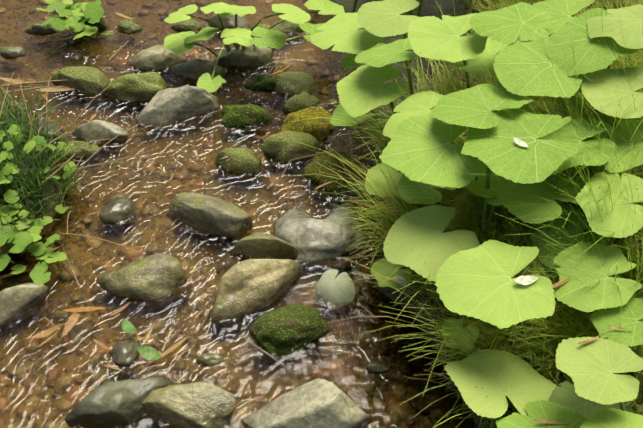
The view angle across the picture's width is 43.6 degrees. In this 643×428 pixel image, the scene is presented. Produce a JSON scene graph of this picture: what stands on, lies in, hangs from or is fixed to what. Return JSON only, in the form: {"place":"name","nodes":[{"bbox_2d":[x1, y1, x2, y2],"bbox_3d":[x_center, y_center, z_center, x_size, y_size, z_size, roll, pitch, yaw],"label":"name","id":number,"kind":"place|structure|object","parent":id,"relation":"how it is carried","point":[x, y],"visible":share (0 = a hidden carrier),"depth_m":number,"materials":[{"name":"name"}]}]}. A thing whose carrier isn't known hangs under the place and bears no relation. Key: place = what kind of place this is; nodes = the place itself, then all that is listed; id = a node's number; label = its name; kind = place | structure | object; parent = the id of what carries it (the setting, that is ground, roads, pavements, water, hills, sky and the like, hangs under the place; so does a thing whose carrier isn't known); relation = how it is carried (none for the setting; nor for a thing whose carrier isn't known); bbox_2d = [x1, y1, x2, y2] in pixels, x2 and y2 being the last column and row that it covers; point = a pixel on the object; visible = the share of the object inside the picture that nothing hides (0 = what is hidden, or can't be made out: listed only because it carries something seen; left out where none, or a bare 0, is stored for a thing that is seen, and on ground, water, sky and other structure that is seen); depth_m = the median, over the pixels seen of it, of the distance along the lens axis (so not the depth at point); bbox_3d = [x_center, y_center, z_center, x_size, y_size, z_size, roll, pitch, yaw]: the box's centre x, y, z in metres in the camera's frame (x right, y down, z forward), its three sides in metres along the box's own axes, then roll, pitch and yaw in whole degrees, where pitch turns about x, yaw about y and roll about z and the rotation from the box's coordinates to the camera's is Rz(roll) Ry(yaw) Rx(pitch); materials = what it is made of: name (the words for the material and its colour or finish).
{"place":"outdoors","nodes":[
{"label":"outdoors","id":0,"kind":"place"},
{"bbox_2d":[0,0,476,427],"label":"water","id":1,"kind":"structure","parent":0,"point":[52,382],"depth_m":2.02,"materials":[{"name":"brown liquid"}]},
{"bbox_2d":[0,46,24,57],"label":"rock","id":2,"kind":"object","parent":1,"relation":"in","point":[10,51],"visible":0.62,"depth_m":2.64,"materials":[{"name":"grey stone"}]},
{"bbox_2d":[26,23,54,32],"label":"rock","id":3,"kind":"object","parent":1,"relation":"in","point":[40,28],"visible":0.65,"depth_m":2.74,"materials":[{"name":"grey stone"}]},
{"bbox_2d":[78,17,106,27],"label":"rock","id":4,"kind":"object","parent":1,"relation":"in","point":[101,23],"visible":0.19,"depth_m":2.75,"materials":[{"name":"green stone"}]},
{"bbox_2d":[112,338,139,365],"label":"rock","id":5,"kind":"object","parent":1,"relation":"in","point":[124,352],"visible":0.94,"depth_m":1.80,"materials":[{"name":"grey stone"}]},
{"bbox_2d":[117,18,140,32],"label":"rock","id":6,"kind":"object","parent":1,"relation":"in","point":[126,25],"visible":0.62,"depth_m":2.75,"materials":[{"name":"green stone"}]},
{"bbox_2d":[170,19,200,31],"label":"rock","id":7,"kind":"object","parent":1,"relation":"in","point":[189,25],"visible":0.52,"depth_m":2.75,"materials":[{"name":"stone"}]},
{"bbox_2d":[196,353,224,365],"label":"rock","id":8,"kind":"object","parent":1,"relation":"in","point":[211,359],"visible":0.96,"depth_m":1.79,"materials":[{"name":"grey stone"}]},
{"bbox_2d":[274,20,301,32],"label":"rock","id":9,"kind":"object","parent":1,"relation":"in","point":[286,26],"visible":0.42,"depth_m":2.75,"materials":[{"name":"grey stone"}]},
{"bbox_2d":[317,269,354,302],"bbox_3d":[0.032,0.185,1.937,0.083,0.072,0.101,-30,52,-26],"label":"leaf","id":10,"kind":"object","parent":1,"relation":"on","point":[339,289],"visible":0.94,"depth_m":1.92,"materials":[{"name":"green plant"}]},
{"bbox_2d":[366,362,389,372],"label":"rock","id":11,"kind":"object","parent":1,"relation":"in","point":[378,367],"visible":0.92,"depth_m":1.77,"materials":[{"name":"grey stone"}]},
{"bbox_2d":[0,0,642,427],"bbox_3d":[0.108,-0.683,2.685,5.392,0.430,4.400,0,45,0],"label":"terrain","id":12,"kind":"structure","parent":0,"point":[438,8],"depth_m":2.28,"materials":[{"name":"green plant"}]},
{"bbox_2d":[3,100,26,112],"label":"rock","id":13,"kind":"object","parent":12,"relation":"on","point":[13,107],"visible":0.15,"depth_m":2.44,"materials":[{"name":"stone"}]},
{"bbox_2d":[0,283,49,321],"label":"rock","id":14,"kind":"object","parent":12,"relation":"on","point":[15,300],"visible":0.69,"depth_m":1.89,"materials":[{"name":"grey stone"}]},
{"bbox_2d":[36,123,61,140],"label":"rock","id":15,"kind":"object","parent":12,"relation":"on","point":[58,133],"visible":0.25,"depth_m":2.34,"materials":[{"name":"grey stone"}]},
{"bbox_2d":[0,0,113,284],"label":"plants","id":16,"kind":"object","parent":12,"relation":"on","point":[21,241],"visible":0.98,"depth_m":2.02,"materials":[{"name":"green plant"}]},
{"bbox_2d":[0,72,140,252],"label":"dry stalks","id":17,"kind":"object","parent":12,"relation":"on","point":[67,233],"visible":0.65,"depth_m":2.16,"materials":[{"name":"brown plant"}]},
{"bbox_2d":[59,141,99,158],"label":"rock","id":18,"kind":"object","parent":12,"relation":"on","point":[86,149],"visible":0.31,"depth_m":2.29,"materials":[{"name":"green stone"}]},
{"bbox_2d":[51,66,110,92],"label":"rock","id":19,"kind":"object","parent":12,"relation":"on","point":[86,79],"visible":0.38,"depth_m":2.50,"materials":[{"name":"green stone"}]},
{"bbox_2d":[72,120,127,142],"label":"rock","id":20,"kind":"object","parent":12,"relation":"on","point":[95,130],"visible":0.62,"depth_m":2.33,"materials":[{"name":"grey stone"}]},
{"bbox_2d":[99,197,133,222],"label":"rock","id":21,"kind":"object","parent":12,"relation":"on","point":[116,209],"visible":0.73,"depth_m":2.11,"materials":[{"name":"grey stone"}]},
{"bbox_2d":[65,378,172,425],"bbox_3d":[-0.430,0.408,1.730,0.219,0.142,0.117,0,45,0],"label":"rock","id":22,"kind":"object","parent":12,"relation":"on","point":[113,403],"visible":0.75,"depth_m":1.68,"materials":[{"name":"grey stone"}]},
{"bbox_2d":[103,72,167,100],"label":"rock","id":23,"kind":"object","parent":12,"relation":"on","point":[147,86],"visible":0.46,"depth_m":2.46,"materials":[{"name":"green stone"}]},
{"bbox_2d":[97,254,185,299],"bbox_3d":[-0.434,0.176,1.981,0.232,0.147,0.130,0,45,0],"label":"rock","id":24,"kind":"object","parent":12,"relation":"on","point":[155,276],"visible":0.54,"depth_m":1.93,"materials":[{"name":"grey stone"}]},
{"bbox_2d":[130,45,186,69],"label":"rock","id":25,"kind":"object","parent":12,"relation":"on","point":[157,57],"visible":0.58,"depth_m":2.59,"materials":[{"name":"grey stone"}]},
{"bbox_2d":[136,86,218,123],"bbox_3d":[-0.437,-0.303,2.446,0.258,0.194,0.098,-15,47,-15],"label":"rock","id":26,"kind":"object","parent":12,"relation":"on","point":[168,105],"visible":0.69,"depth_m":2.39,"materials":[{"name":"grey stone"}]},
{"bbox_2d":[2,41,370,415],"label":"twigs","id":27,"kind":"object","parent":12,"relation":"on","point":[73,155],"visible":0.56,"depth_m":2.26,"materials":[{"name":"brown wood"}]},
{"bbox_2d":[142,382,236,427],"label":"rock","id":28,"kind":"object","parent":12,"relation":"on","point":[199,405],"visible":0.92,"depth_m":1.68,"materials":[{"name":"grey stone"}]},
{"bbox_2d":[170,59,225,78],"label":"rock","id":29,"kind":"object","parent":12,"relation":"on","point":[196,68],"visible":0.38,"depth_m":2.55,"materials":[{"name":"grey stone"}]},
{"bbox_2d":[167,192,251,236],"bbox_3d":[-0.293,0.013,2.127,0.226,0.159,0.105,16,47,15],"label":"rock","id":30,"kind":"object","parent":12,"relation":"on","point":[214,215],"visible":0.62,"depth_m":2.07,"materials":[{"name":"grey stone"}]},
{"bbox_2d":[208,14,247,27],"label":"rock","id":31,"kind":"object","parent":12,"relation":"on","point":[228,21],"visible":0.29,"depth_m":2.76,"materials":[{"name":"grey stone"}]},
{"bbox_2d":[215,147,260,172],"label":"rock","id":32,"kind":"object","parent":12,"relation":"on","point":[242,160],"visible":0.46,"depth_m":2.24,"materials":[{"name":"green stone"}]},
{"bbox_2d":[215,45,272,65],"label":"rock","id":33,"kind":"object","parent":12,"relation":"on","point":[255,55],"visible":0.48,"depth_m":2.59,"materials":[{"name":"grey stone"}]},
{"bbox_2d":[221,104,271,125],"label":"rock","id":34,"kind":"object","parent":12,"relation":"on","point":[243,115],"visible":0.69,"depth_m":2.38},
{"bbox_2d":[211,259,302,319],"bbox_3d":[-0.163,0.195,1.951,0.282,0.191,0.122,-28,51,-25],"label":"rock","id":35,"kind":"object","parent":12,"relation":"on","point":[248,286],"visible":0.62,"depth_m":1.89,"materials":[{"name":"beige stone"}]},
{"bbox_2d":[244,74,275,89],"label":"rock","id":36,"kind":"object","parent":12,"relation":"on","point":[260,82],"visible":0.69,"depth_m":2.52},
{"bbox_2d":[231,232,297,258],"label":"rock","id":37,"kind":"object","parent":12,"relation":"on","point":[263,245],"visible":0.5,"depth_m":2.00,"materials":[{"name":"stone"}]},
{"bbox_2d":[257,23,285,36],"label":"rock","id":38,"kind":"object","parent":12,"relation":"on","point":[265,26],"visible":0.21,"depth_m":2.72,"materials":[{"name":"stone"}]},
{"bbox_2d":[249,303,329,352],"bbox_3d":[-0.075,0.263,1.861,0.172,0.113,0.128,-26,50,-23],"label":"rock","id":39,"kind":"object","parent":12,"relation":"on","point":[287,327],"visible":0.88,"depth_m":1.82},
{"bbox_2d":[261,131,321,161],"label":"rock","id":40,"kind":"object","parent":12,"relation":"on","point":[285,146],"visible":0.71,"depth_m":2.27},
{"bbox_2d":[274,71,316,93],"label":"rock","id":41,"kind":"object","parent":12,"relation":"on","point":[290,82],"visible":0.5,"depth_m":2.50,"materials":[{"name":"green stone"}]},
{"bbox_2d":[282,91,319,112],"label":"rock","id":42,"kind":"object","parent":12,"relation":"on","point":[300,101],"visible":0.56,"depth_m":2.43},
{"bbox_2d":[241,378,370,427],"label":"rock","id":43,"kind":"object","parent":12,"relation":"on","point":[319,403],"visible":0.98,"depth_m":1.63,"materials":[{"name":"grey stone"}]},
{"bbox_2d":[282,106,334,140],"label":"rock","id":44,"kind":"object","parent":12,"relation":"on","point":[316,128],"visible":0.6,"depth_m":2.35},
{"bbox_2d":[0,10,630,424],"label":"litter","id":45,"kind":"object","parent":12,"relation":"on","point":[148,352],"visible":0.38,"depth_m":1.83,"materials":[{"name":"brown plant"}]},
{"bbox_2d":[274,205,364,260],"bbox_3d":[0.001,0.062,2.090,0.254,0.155,0.201,0,45,0],"label":"rock","id":46,"kind":"object","parent":12,"relation":"on","point":[309,237],"visible":0.56,"depth_m":2.02,"materials":[{"name":"grey stone"}]},
{"bbox_2d":[344,203,361,215],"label":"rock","id":47,"kind":"object","parent":46,"relation":"on","point":[351,205],"visible":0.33,"depth_m":2.12,"materials":[{"name":"green stone"}]},
{"bbox_2d":[0,0,642,427],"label":"plant stems","id":48,"kind":"object","parent":12,"relation":"on","point":[484,220],"visible":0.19,"depth_m":1.94,"materials":[{"name":"green plant"}]},
{"bbox_2d":[163,0,642,427],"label":"butterbur leaves","id":49,"kind":"object","parent":48,"relation":"attached to","point":[469,275],"visible":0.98,"depth_m":1.57,"materials":[{"name":"green plant"}]},
{"bbox_2d":[304,151,363,190],"bbox_3d":[0.043,-0.100,2.260,0.186,0.124,0.172,0,45,0],"label":"rock","id":50,"kind":"object","parent":12,"relation":"on","point":[313,169],"visible":0.52,"depth_m":2.22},
{"bbox_2d":[548,381,632,418],"bbox_3d":[0.446,0.394,1.408,0.231,0.114,0.155,-28,51,-25],"label":"leaf","id":51,"kind":"object","parent":12,"relation":"on","point":[565,394],"visible":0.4,"depth_m":1.41,"materials":[{"name":"green plant"}]}
]}

